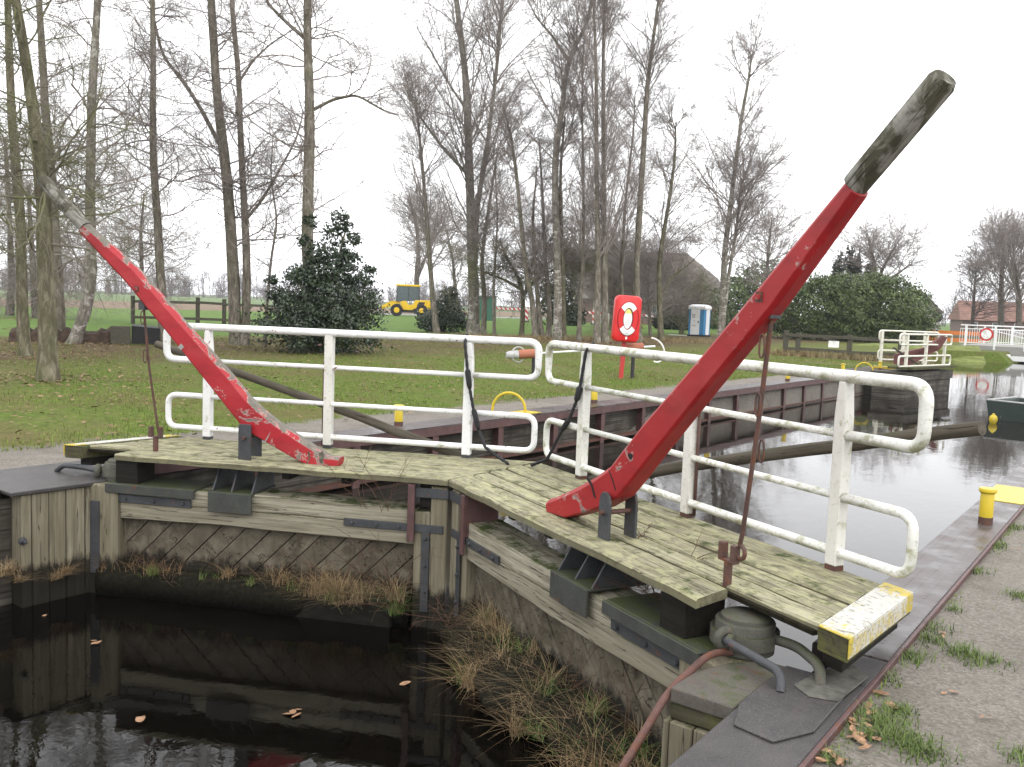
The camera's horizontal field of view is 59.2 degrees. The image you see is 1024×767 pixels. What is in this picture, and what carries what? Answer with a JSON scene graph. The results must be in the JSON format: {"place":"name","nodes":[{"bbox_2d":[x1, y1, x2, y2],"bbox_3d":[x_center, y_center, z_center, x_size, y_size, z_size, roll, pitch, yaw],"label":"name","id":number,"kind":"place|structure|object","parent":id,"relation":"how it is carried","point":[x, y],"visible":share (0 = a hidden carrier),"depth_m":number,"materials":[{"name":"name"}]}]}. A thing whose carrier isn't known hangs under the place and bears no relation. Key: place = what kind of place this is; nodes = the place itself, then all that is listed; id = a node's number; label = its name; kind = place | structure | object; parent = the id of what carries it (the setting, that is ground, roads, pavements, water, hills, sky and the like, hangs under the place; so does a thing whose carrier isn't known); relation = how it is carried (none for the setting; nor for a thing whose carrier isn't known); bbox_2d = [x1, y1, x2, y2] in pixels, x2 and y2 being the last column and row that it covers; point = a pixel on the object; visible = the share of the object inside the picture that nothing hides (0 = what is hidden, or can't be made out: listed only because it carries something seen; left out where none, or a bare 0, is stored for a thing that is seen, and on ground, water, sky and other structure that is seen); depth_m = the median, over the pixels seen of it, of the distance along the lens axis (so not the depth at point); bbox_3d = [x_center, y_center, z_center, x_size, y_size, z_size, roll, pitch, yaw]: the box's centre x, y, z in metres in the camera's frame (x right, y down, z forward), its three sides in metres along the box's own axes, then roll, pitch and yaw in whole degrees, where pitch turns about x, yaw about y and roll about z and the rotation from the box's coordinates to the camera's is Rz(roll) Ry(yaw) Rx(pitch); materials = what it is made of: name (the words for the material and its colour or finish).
{"place":"outdoors","nodes":[
{"label":"outdoors","id":0,"kind":"place"},
{"bbox_2d":[0,298,546,317],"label":"ploughed field","id":1,"kind":"structure","parent":0,"point":[108,304],"depth_m":121.12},
{"bbox_2d":[440,279,742,318],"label":"distant wood","id":2,"kind":"object","parent":1,"relation":"on","point":[515,303],"visible":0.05,"depth_m":256.63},
{"bbox_2d":[0,290,546,312],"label":"field","id":3,"kind":"structure","parent":0,"point":[120,297],"depth_m":264.91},
{"bbox_2d":[0,254,490,307],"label":"distant wood","id":4,"kind":"object","parent":3,"relation":"on","point":[220,290],"visible":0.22,"depth_m":439.12,"materials":[{"name":"plant"}]},
{"bbox_2d":[0,592,562,766],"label":"water","id":5,"kind":"structure","parent":0,"point":[201,686],"depth_m":6.22,"materials":[{"name":"black liquid"}]},
{"bbox_2d":[42,614,410,721],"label":"floating leaves","id":6,"kind":"object","parent":5,"relation":"on","point":[142,718],"visible":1,"depth_m":5.97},
{"bbox_2d":[448,69,955,751],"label":"lock gate","id":7,"kind":"structure","parent":5,"relation":"in","point":[560,603],"depth_m":5.28,"materials":[{"name":"brown wood"}]},
{"bbox_2d":[0,550,662,766],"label":"dry grass","id":8,"kind":"structure","parent":7,"relation":"attached to","point":[467,679],"depth_m":6.68,"materials":[{"name":"plant"}]},
{"bbox_2d":[122,443,645,745],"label":"bramble stems","id":9,"kind":"object","parent":7,"relation":"attached to","point":[437,603],"visible":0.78,"depth_m":7.35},
{"bbox_2d":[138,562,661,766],"bbox_3d":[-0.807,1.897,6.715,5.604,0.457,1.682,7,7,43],"label":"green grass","id":10,"kind":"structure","parent":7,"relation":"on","point":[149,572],"depth_m":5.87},
{"bbox_2d":[440,611,660,766],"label":"moss mat","id":11,"kind":"object","parent":7,"relation":"attached to","point":[500,670],"visible":0.69,"depth_m":5.88,"materials":[{"name":"plant"}]},
{"bbox_2d":[530,342,594,466],"bbox_3d":[0.418,0.204,7.858,0.106,1.177,0.740,-2,6,-37],"label":"cable","id":12,"kind":"object","parent":7,"relation":"on","point":[567,421],"visible":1,"depth_m":7.68,"materials":[{"name":"black rubber"}]},
{"bbox_2d":[602,522,717,604],"bbox_3d":[0.860,1.099,5.466,0.466,0.427,0.745,-1,6,-32],"label":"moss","id":13,"kind":"object","parent":7,"relation":"on","point":[659,595],"visible":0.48,"depth_m":5.48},
{"bbox_2d":[589,421,985,479],"bbox_3d":[1.565,0.530,6.228,0.100,0.114,3.616,-1,-9,-29],"label":"push pole","id":14,"kind":"object","parent":7,"relation":"attached to","point":[960,430],"visible":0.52,"depth_m":5.64,"materials":[{"name":"brown wood"}]},
{"bbox_2d":[0,291,1023,766],"bbox_3d":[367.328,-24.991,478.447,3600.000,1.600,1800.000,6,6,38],"label":"ground","id":15,"kind":"structure","parent":0,"point":[948,675],"depth_m":14.24,"materials":[{"name":"plant"}]},
{"bbox_2d":[0,460,105,607],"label":"quoin wall","id":16,"kind":"structure","parent":15,"relation":"on","point":[45,518],"depth_m":7.89,"materials":[{"name":"brown wood"}]},
{"bbox_2d":[54,463,115,477],"bbox_3d":[-3.881,0.801,8.354,0.904,0.150,0.354,2,5,2],"label":"gate anchor","id":17,"kind":"object","parent":16,"relation":"on","point":[97,470],"visible":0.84,"depth_m":8.29,"materials":[{"name":"metal"}]},
{"bbox_2d":[37,175,542,629],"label":"lock gate","id":18,"kind":"structure","parent":16,"relation":"attached to","point":[240,517],"depth_m":8.04,"materials":[{"name":"brown wood"}]},
{"bbox_2d":[154,341,471,456],"bbox_3d":[-2.068,0.149,9.048,3.616,0.114,0.100,19,9,13],"label":"push pole","id":19,"kind":"object","parent":18,"relation":"attached to","point":[350,413],"visible":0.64,"depth_m":8.92,"materials":[{"name":"brown wood"}]},
{"bbox_2d":[295,592,392,627],"bbox_3d":[-2.389,2.012,8.042,2.858,0.539,0.279,3,5,13],"label":"sill timber","id":20,"kind":"object","parent":18,"relation":"attached to","point":[361,614],"visible":0.18,"depth_m":7.66,"materials":[{"name":"brown wood"}]},
{"bbox_2d":[94,562,411,627],"bbox_3d":[-2.310,1.840,7.925,2.930,0.307,0.192,3,5,11],"label":"moss mat","id":21,"kind":"object","parent":20,"relation":"on","point":[189,587],"visible":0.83,"depth_m":7.94,"materials":[{"name":"plant"}]},
{"bbox_2d":[464,333,508,464],"bbox_3d":[-0.247,0.138,8.335,0.584,1.179,0.100,6,6,38],"label":"cable","id":22,"kind":"object","parent":18,"relation":"on","point":[474,410],"visible":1,"depth_m":8.41,"materials":[{"name":"black rubber"}]},
{"bbox_2d":[0,136,110,315],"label":"bare tree","id":23,"kind":"object","parent":15,"relation":"on","point":[9,272],"visible":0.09,"depth_m":54.84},
{"bbox_2d":[0,173,111,319],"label":"bare tree","id":24,"kind":"object","parent":15,"relation":"on","point":[33,312],"visible":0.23,"depth_m":51.55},
{"bbox_2d":[0,0,145,355],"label":"bare tree","id":25,"kind":"object","parent":15,"relation":"on","point":[24,347],"visible":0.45,"depth_m":23.03,"materials":[{"name":"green plant"}]},
{"bbox_2d":[8,324,159,344],"bbox_3d":[-14.297,-1.690,30.381,4.478,0.668,2.500,0,5,-22],"label":"planting bed","id":26,"kind":"object","parent":15,"relation":"on","point":[116,334],"visible":0.66,"depth_m":29.66,"materials":[{"name":"soil"}]},
{"bbox_2d":[0,0,164,331],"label":"bare tree","id":27,"kind":"object","parent":26,"relation":"on","point":[61,320],"visible":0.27,"depth_m":29.70,"materials":[{"name":"brown wood"}]},
{"bbox_2d":[0,0,203,343],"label":"bare tree","id":28,"kind":"object","parent":26,"relation":"on","point":[76,335],"visible":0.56,"depth_m":28.89,"materials":[{"name":"brown wood"}]},
{"bbox_2d":[0,0,180,381],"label":"bare tree","id":29,"kind":"object","parent":15,"relation":"on","point":[47,367],"visible":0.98,"depth_m":17.00,"materials":[{"name":"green plant"}]},
{"bbox_2d":[62,0,234,341],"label":"bare tree","id":30,"kind":"object","parent":15,"relation":"on","point":[158,242],"visible":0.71,"depth_m":30.39,"materials":[{"name":"brown wood"}]},
{"bbox_2d":[61,154,238,321],"bbox_3d":[-20.148,-7.469,47.467,9.019,9.109,9.646,6,6,38],"label":"bare tree","id":31,"kind":"object","parent":15,"relation":"on","point":[140,256],"visible":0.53,"depth_m":47.70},
{"bbox_2d":[131,296,279,326],"bbox_3d":[-16.916,-3.932,49.986,7.858,1.656,0.247,1,5,-18],"label":"wooden fence","id":32,"kind":"object","parent":15,"relation":"on","point":[198,302],"visible":0.7,"depth_m":49.76,"materials":[{"name":"brown wood"}]},
{"bbox_2d":[122,0,355,345],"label":"bare tree","id":33,"kind":"object","parent":15,"relation":"on","point":[219,137],"visible":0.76,"depth_m":31.34,"materials":[{"name":"brown wood"}]},
{"bbox_2d":[214,120,316,346],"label":"bare tree","id":34,"kind":"object","parent":15,"relation":"on","point":[273,179],"visible":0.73,"depth_m":30.57,"materials":[{"name":"brown wood"}]},
{"bbox_2d":[229,206,392,353],"bbox_3d":[-6.324,-3.307,29.133,5.408,4.859,4.516,6,6,38],"label":"holly bush","id":35,"kind":"object","parent":15,"relation":"on","point":[304,309],"visible":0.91,"depth_m":28.72,"materials":[{"name":"green plant"}]},
{"bbox_2d":[199,0,439,351],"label":"bare tree","id":36,"kind":"object","parent":15,"relation":"on","point":[307,163],"visible":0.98,"depth_m":29.82,"materials":[{"name":"brown wood"}]},
{"bbox_2d":[374,284,430,315],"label":"wheel loader","id":37,"kind":"object","parent":15,"relation":"on","point":[405,293],"visible":0.85,"depth_m":107.08,"materials":[{"name":"metal"}]},
{"bbox_2d":[356,155,491,313],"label":"bare tree","id":38,"kind":"object","parent":15,"relation":"on","point":[417,276],"visible":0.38,"depth_m":126.25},
{"bbox_2d":[364,35,501,332],"bbox_3d":[-4.494,-11.808,53.406,8.760,17.721,9.002,2,5,3],"label":"bare tree","id":39,"kind":"object","parent":15,"relation":"on","point":[425,231],"visible":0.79,"depth_m":52.74,"materials":[{"name":"brown wood"}]},
{"bbox_2d":[414,286,467,332],"bbox_3d":[-4.187,-4.440,54.311,3.205,2.984,3.042,-1,6,-34],"label":"shrub","id":40,"kind":"object","parent":15,"relation":"on","point":[452,321],"visible":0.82,"depth_m":53.86,"materials":[{"name":"green plant"}]},
{"bbox_2d":[0,337,886,451],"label":"lawn grass","id":41,"kind":"structure","parent":15,"relation":"on","point":[537,393],"depth_m":19.91,"materials":[{"name":"plant"}]},
{"bbox_2d":[391,204,499,323],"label":"bare tree","id":42,"kind":"object","parent":15,"relation":"on","point":[453,269],"visible":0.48,"depth_m":79.82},
{"bbox_2d":[0,318,892,444],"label":"leaf litter","id":43,"kind":"object","parent":15,"relation":"on","point":[275,373],"visible":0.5,"depth_m":22.39,"materials":[{"name":"plant"}]},
{"bbox_2d":[363,0,572,333],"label":"bare tree","id":44,"kind":"object","parent":15,"relation":"on","point":[473,319],"visible":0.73,"depth_m":52.39,"materials":[{"name":"brown wood"}]},
{"bbox_2d":[444,110,528,334],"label":"bare tree","id":45,"kind":"object","parent":15,"relation":"on","point":[483,329],"visible":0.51,"depth_m":52.00,"materials":[{"name":"brown wood"}]},
{"bbox_2d":[479,296,497,320],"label":"tool shed","id":46,"kind":"structure","parent":15,"relation":"on","point":[489,310],"depth_m":99.12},
{"bbox_2d":[458,143,528,335],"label":"bare tree","id":47,"kind":"object","parent":15,"relation":"on","point":[494,274],"visible":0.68,"depth_m":50.48,"materials":[{"name":"brown wood"}]},
{"bbox_2d":[420,195,613,336],"bbox_3d":[0.520,-6.595,51.100,10.183,8.106,7.916,4,5,18],"label":"mossy tree","id":48,"kind":"object","parent":15,"relation":"on","point":[520,286],"visible":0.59,"depth_m":50.50,"materials":[{"name":"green plant"}]},
{"bbox_2d":[155,367,888,491],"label":"canal retaining wall","id":49,"kind":"structure","parent":15,"relation":"on","point":[621,416],"depth_m":14.29,"materials":[{"name":"metal"}]},
{"bbox_2d":[394,404,403,425],"bbox_3d":[-1.577,0.439,12.542,0.155,0.296,0.155,6,6,38],"label":"bollard","id":50,"kind":"object","parent":49,"relation":"on","point":[398,420],"visible":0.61,"depth_m":12.49,"materials":[{"name":"metal"}]},
{"bbox_2d":[491,391,541,413],"bbox_3d":[-0.009,0.302,14.549,0.624,0.342,0.840,6,6,38],"label":"ladder hoop","id":51,"kind":"object","parent":49,"relation":"on","point":[515,394],"visible":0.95,"depth_m":14.57,"materials":[{"name":"yellow paint"}]},
{"bbox_2d":[591,391,597,402],"bbox_3d":[1.516,0.208,16.566,0.155,0.296,0.155,6,6,38],"label":"bollard","id":52,"kind":"object","parent":49,"relation":"on","point":[594,395],"visible":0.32,"depth_m":16.52,"materials":[{"name":"metal"}]},
{"bbox_2d":[463,60,594,338],"bbox_3d":[0.782,-9.853,48.154,6.625,15.126,7.497,6,6,38],"label":"bare tree","id":53,"kind":"object","parent":15,"relation":"on","point":[534,326],"visible":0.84,"depth_m":47.86,"materials":[{"name":"brown wood"}]},
{"bbox_2d":[475,99,594,338],"bbox_3d":[1.149,-8.760,48.182,6.317,12.983,6.611,6,6,38],"label":"bare tree","id":54,"kind":"object","parent":15,"relation":"on","point":[544,258],"visible":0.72,"depth_m":48.12,"materials":[{"name":"brown wood"}]},
{"bbox_2d":[513,82,607,339],"bbox_3d":[2.343,-9.173,47.795,5.062,13.913,4.187,2,5,-3],"label":"bare tree","id":55,"kind":"object","parent":15,"relation":"on","point":[561,212],"visible":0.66,"depth_m":47.40,"materials":[{"name":"brown plant"}]},
{"bbox_2d":[540,228,587,325],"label":"evergreen bush","id":56,"kind":"object","parent":15,"relation":"on","point":[571,317],"visible":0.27,"depth_m":87.62,"materials":[{"name":"green plant"}]},
{"bbox_2d":[486,0,644,340],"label":"bare tree","id":57,"kind":"object","parent":15,"relation":"on","point":[557,326],"visible":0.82,"depth_m":46.85,"materials":[{"name":"brown wood"}]},
{"bbox_2d":[538,189,615,300],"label":"bare tree","id":58,"kind":"object","parent":15,"relation":"on","point":[574,198],"visible":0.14,"depth_m":89.35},
{"bbox_2d":[496,307,653,316],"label":"barrier tape","id":59,"kind":"object","parent":58,"relation":"attached to","point":[590,312],"visible":0.23,"depth_m":102.62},
{"bbox_2d":[445,331,715,343],"bbox_3d":[4.755,-2.510,49.404,20.232,0.352,5.520,0,6,-28],"label":"reed fringe","id":60,"kind":"object","parent":15,"relation":"on","point":[644,340],"visible":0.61,"depth_m":48.90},
{"bbox_2d":[506,337,664,377],"bbox_3d":[1.909,-0.671,22.974,4.227,1.131,0.230,1,5,-13],"label":"rescue hook","id":61,"kind":"object","parent":15,"relation":"on","point":[522,354],"visible":0.79,"depth_m":22.64,"materials":[{"name":"metal"}]},
{"bbox_2d":[543,1,641,341],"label":"bare tree","id":62,"kind":"object","parent":15,"relation":"on","point":[582,247],"visible":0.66,"depth_m":46.63,"materials":[{"name":"brown wood"}]},
{"bbox_2d":[549,0,659,342],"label":"bare tree","id":63,"kind":"object","parent":15,"relation":"on","point":[596,334],"visible":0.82,"depth_m":45.80,"materials":[{"name":"brown wood"}]},
{"bbox_2d":[566,213,655,330],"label":"bare tree","id":64,"kind":"object","parent":15,"relation":"on","point":[611,293],"visible":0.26,"depth_m":65.40,"materials":[{"name":"brown wood"}]},
{"bbox_2d":[562,0,662,342],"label":"bare tree","id":65,"kind":"object","parent":15,"relation":"on","point":[604,312],"visible":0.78,"depth_m":46.29,"materials":[{"name":"brown wood"}]},
{"bbox_2d":[569,229,655,330],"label":"tree","id":66,"kind":"object","parent":15,"relation":"on","point":[609,327],"visible":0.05,"depth_m":74.85,"materials":[{"name":"brown plant"}]},
{"bbox_2d":[565,41,674,294],"bbox_3d":[6.439,-11.344,52.205,7.948,17.787,6.647,6,6,38],"label":"bare tree","id":67,"kind":"object","parent":15,"relation":"on","point":[621,259],"visible":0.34,"depth_m":52.29,"materials":[{"name":"brown wood"}]},
{"bbox_2d":[611,295,641,378],"bbox_3d":[2.880,-1.128,22.949,0.680,2.220,0.292,4,5,-7],"label":"lifebuoy station","id":68,"kind":"object","parent":15,"relation":"on","point":[626,318],"visible":1,"depth_m":22.79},
{"bbox_2d":[569,216,713,335],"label":"bare tree","id":69,"kind":"object","parent":15,"relation":"on","point":[648,275],"visible":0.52,"depth_m":63.07,"materials":[{"name":"brown wood"}]},
{"bbox_2d":[568,251,730,326],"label":"farmhouse","id":70,"kind":"object","parent":15,"relation":"on","point":[588,316],"visible":0.08,"depth_m":112.96,"materials":[{"name":"brick"}]},
{"bbox_2d":[578,0,724,341],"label":"bare tree","id":71,"kind":"object","parent":15,"relation":"on","point":[649,64],"visible":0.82,"depth_m":49.35,"materials":[{"name":"brown wood"}]},
{"bbox_2d":[651,309,687,329],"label":"evergreen bush","id":72,"kind":"object","parent":15,"relation":"on","point":[667,325],"visible":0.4,"depth_m":87.50,"materials":[{"name":"green plant"}]},
{"bbox_2d":[612,73,741,341],"bbox_3d":[9.136,-9.872,51.392,7.540,15.199,6.119,1,5,-11],"label":"bare tree","id":73,"kind":"object","parent":15,"relation":"on","point":[663,243],"visible":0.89,"depth_m":50.87,"materials":[{"name":"brown plant"}]},
{"bbox_2d":[645,260,732,333],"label":"tree","id":74,"kind":"object","parent":15,"relation":"on","point":[700,293],"visible":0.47,"depth_m":71.26,"materials":[{"name":"brown plant"}]},
{"bbox_2d":[687,304,711,336],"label":"portable toilet","id":75,"kind":"object","parent":15,"relation":"on","point":[698,327],"visible":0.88,"depth_m":66.43,"materials":[{"name":"plastic"}]},
{"bbox_2d":[690,309,699,334],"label":"door","id":76,"kind":"structure","parent":75,"relation":"in","point":[694,327],"depth_m":66.45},
{"bbox_2d":[649,0,818,338],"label":"bare tree","id":77,"kind":"object","parent":15,"relation":"on","point":[741,188],"visible":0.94,"depth_m":57.54,"materials":[{"name":"brown wood"}]},
{"bbox_2d":[707,258,793,330],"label":"dull thicket","id":78,"kind":"object","parent":15,"relation":"on","point":[733,292],"visible":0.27,"depth_m":96.88,"materials":[{"name":"green plant"}]},
{"bbox_2d":[701,185,841,304],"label":"bare tree","id":79,"kind":"object","parent":15,"relation":"on","point":[768,253],"visible":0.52,"depth_m":84.51,"materials":[{"name":"wood"}]},
{"bbox_2d":[661,462,1023,766],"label":"lock wall coping","id":80,"kind":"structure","parent":15,"relation":"on","point":[742,714],"depth_m":4.16,"materials":[{"name":"metal"}]},
{"bbox_2d":[618,648,732,766],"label":"guard pipe","id":81,"kind":"object","parent":80,"relation":"attached to","point":[647,726],"visible":0.91,"depth_m":4.14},
{"bbox_2d":[709,619,825,692],"bbox_3d":[1.257,1.317,4.500,0.405,0.155,0.727,0,5,-23],"label":"gate anchor","id":82,"kind":"object","parent":80,"relation":"on","point":[727,638],"visible":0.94,"depth_m":4.46,"materials":[{"name":"metal"}]},
{"bbox_2d":[978,487,997,524],"bbox_3d":[4.104,1.055,7.785,0.145,0.316,0.145,6,6,38],"label":"bollard","id":83,"kind":"object","parent":80,"relation":"on","point":[986,507],"visible":1,"depth_m":7.74,"materials":[{"name":"metal"}]},
{"bbox_2d":[993,484,1023,504],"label":"ladder plate","id":84,"kind":"object","parent":80,"relation":"on","point":[1009,494],"visible":0.73,"depth_m":9.12,"materials":[{"name":"yellow paint"}]},
{"bbox_2d":[783,330,901,364],"bbox_3d":[14.117,-1.565,38.682,4.996,1.220,0.274,6,6,35],"label":"wooden fence","id":85,"kind":"object","parent":15,"relation":"on","point":[834,344],"visible":0.73,"depth_m":38.75,"materials":[{"name":"brown wood"}]},
{"bbox_2d":[756,347,938,363],"bbox_3d":[14.250,-1.253,38.859,7.651,0.379,2.777,6,6,38],"label":"reed fringe","id":86,"kind":"object","parent":15,"relation":"on","point":[839,356],"visible":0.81,"depth_m":38.51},
{"bbox_2d":[827,244,877,310],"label":"cypress clump","id":87,"kind":"object","parent":15,"relation":"on","point":[850,268],"visible":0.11,"depth_m":93.92,"materials":[{"name":"green plant"}]},
{"bbox_2d":[766,267,945,343],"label":"rounded hedge","id":88,"kind":"object","parent":15,"relation":"on","point":[861,318],"visible":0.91,"depth_m":67.24,"materials":[{"name":"green plant"}]},
{"bbox_2d":[815,197,945,312],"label":"bare tree","id":89,"kind":"object","parent":15,"relation":"on","point":[871,250],"visible":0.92,"depth_m":91.07,"materials":[{"name":"plant"}]},
{"bbox_2d":[815,541,1020,765],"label":"leaf litter","id":90,"kind":"object","parent":15,"relation":"on","point":[840,760],"visible":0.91,"depth_m":3.78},
{"bbox_2d":[824,514,1022,759],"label":"bank moss","id":91,"kind":"object","parent":15,"relation":"on","point":[842,734],"visible":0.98,"depth_m":4.31,"materials":[{"name":"green plant"}]},
{"bbox_2d":[894,278,1015,326],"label":"distant wood","id":92,"kind":"object","parent":15,"relation":"on","point":[960,293],"visible":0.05,"depth_m":313.35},
{"bbox_2d":[929,330,982,343],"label":"road barrier","id":93,"kind":"object","parent":15,"relation":"on","point":[954,333],"visible":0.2,"depth_m":69.67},
{"bbox_2d":[928,239,1023,330],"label":"bare tree","id":94,"kind":"object","parent":15,"relation":"on","point":[975,272],"visible":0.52,"depth_m":111.76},
{"bbox_2d":[933,199,1023,329],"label":"bare tree","id":95,"kind":"object","parent":15,"relation":"on","point":[1005,246],"visible":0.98,"depth_m":101.68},
{"bbox_2d":[940,185,1023,330],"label":"bare tree","id":96,"kind":"object","parent":15,"relation":"on","point":[1002,300],"visible":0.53,"depth_m":104.98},
{"bbox_2d":[959,324,1023,361],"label":"bridge","id":97,"kind":"structure","parent":15,"relation":"on","point":[1016,352],"depth_m":58.82,"materials":[{"name":"metal"}]},
{"bbox_2d":[0,0,1023,322],"label":"sky","id":98,"kind":"structure","parent":0,"point":[865,59],"materials":[{"name":"white"}]},
{"bbox_2d":[315,360,1023,671],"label":"chamber water","id":99,"kind":"structure","parent":0,"point":[932,487],"depth_m":13.90,"materials":[{"name":"black liquid"}]},
{"bbox_2d":[870,330,955,397],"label":"distant gate","id":100,"kind":"structure","parent":99,"relation":"in","point":[936,377],"depth_m":29.46,"materials":[{"name":"white wood"}]},
{"bbox_2d":[986,396,1023,422],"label":"boat","id":101,"kind":"object","parent":99,"relation":"on","point":[1007,409],"visible":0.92,"depth_m":22.48,"materials":[{"name":"metal"}]},
{"bbox_2d":[814,519,1023,766],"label":"bank grass","id":102,"kind":"structure","parent":0,"point":[914,745],"depth_m":3.94,"materials":[{"name":"plant"}]},
{"bbox_2d":[854,343,985,362],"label":"embankment","id":103,"kind":"structure","parent":0,"point":[976,359],"depth_m":57.05,"materials":[{"name":"green plant"}]},
{"bbox_2d":[908,289,943,329],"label":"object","id":104,"kind":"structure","parent":0,"point":[939,309],"depth_m":106.95,"materials":[{"name":"plant"}]},
{"bbox_2d":[831,521,1023,766],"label":"gravel","id":105,"kind":"structure","parent":0,"point":[970,673],"depth_m":4.45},
{"bbox_2d":[947,301,1023,335],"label":"red roofed house","id":106,"kind":"structure","parent":0,"point":[958,317],"depth_m":147.09,"materials":[{"name":"brick"}]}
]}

